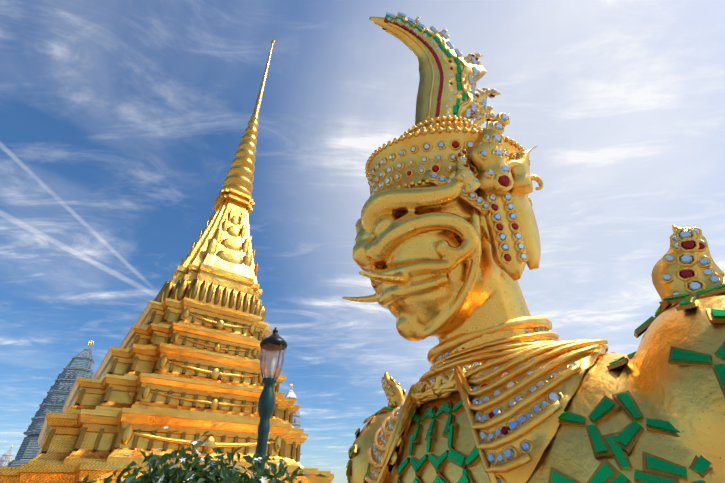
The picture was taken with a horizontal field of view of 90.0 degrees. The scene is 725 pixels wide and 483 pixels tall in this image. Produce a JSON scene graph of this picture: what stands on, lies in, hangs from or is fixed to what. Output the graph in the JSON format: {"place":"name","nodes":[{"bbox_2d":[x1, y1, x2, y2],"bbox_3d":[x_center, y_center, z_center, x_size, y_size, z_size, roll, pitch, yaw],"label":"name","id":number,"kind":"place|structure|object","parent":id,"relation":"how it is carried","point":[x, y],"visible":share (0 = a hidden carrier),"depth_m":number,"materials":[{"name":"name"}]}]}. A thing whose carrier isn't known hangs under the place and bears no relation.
{"place":"outdoors","nodes":[
{"label":"outdoors","id":0,"kind":"place"},
{"bbox_2d":[0,0,724,482],"label":"sky","id":1,"kind":"structure","parent":0,"point":[123,123],"materials":[{"name":"blue"}]},
{"bbox_2d":[342,11,724,482],"bbox_3d":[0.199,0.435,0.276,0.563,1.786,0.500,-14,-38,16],"label":"guardian statue","id":2,"kind":"object","parent":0,"point":[507,388],"visible":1,"depth_m":0.39,"materials":[{"name":"gold metal"}]},
{"label":"terrace","id":3,"kind":"structure","parent":0,"visible":0},
{"bbox_2d":[0,445,13,466],"bbox_3d":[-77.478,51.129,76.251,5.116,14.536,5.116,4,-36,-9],"label":"distant tower","id":4,"kind":"structure","parent":3,"relation":"on","point":[6,458],"depth_m":78.58,"materials":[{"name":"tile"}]},
{"bbox_2d":[7,340,94,466],"bbox_3d":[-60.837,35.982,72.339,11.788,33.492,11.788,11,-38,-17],"label":"distant tower","id":5,"kind":"structure","parent":3,"relation":"on","point":[80,364],"depth_m":71.84,"materials":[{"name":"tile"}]},
{"bbox_2d":[0,40,333,482],"bbox_3d":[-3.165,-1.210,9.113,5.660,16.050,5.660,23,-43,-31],"label":"golden chedi","id":6,"kind":"structure","parent":3,"relation":"on","point":[183,360],"depth_m":5.26,"materials":[{"name":"gold metal"}]},
{"bbox_2d":[76,426,259,482],"bbox_3d":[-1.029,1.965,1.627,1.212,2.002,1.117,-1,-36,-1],"label":"bush","id":7,"kind":"object","parent":3,"relation":"on","point":[182,456],"visible":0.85,"depth_m":2.02,"materials":[{"name":"green plant"}]},
{"bbox_2d":[137,440,325,482],"bbox_3d":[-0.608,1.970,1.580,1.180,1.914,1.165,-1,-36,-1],"label":"bush","id":8,"kind":"object","parent":3,"relation":"on","point":[260,475],"visible":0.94,"depth_m":1.95,"materials":[{"name":"green plant"}]},
{"bbox_2d":[253,327,286,482],"bbox_3d":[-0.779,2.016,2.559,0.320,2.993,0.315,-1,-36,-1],"label":"street lamp","id":9,"kind":"object","parent":3,"relation":"on","point":[274,342],"visible":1,"depth_m":3.09,"materials":[{"name":"teal metal"}]},
{"bbox_2d":[284,384,301,462],"bbox_3d":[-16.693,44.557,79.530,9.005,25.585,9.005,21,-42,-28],"label":"distant tower","id":10,"kind":"structure","parent":3,"relation":"on","point":[290,394],"depth_m":82.56,"materials":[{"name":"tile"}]}
]}

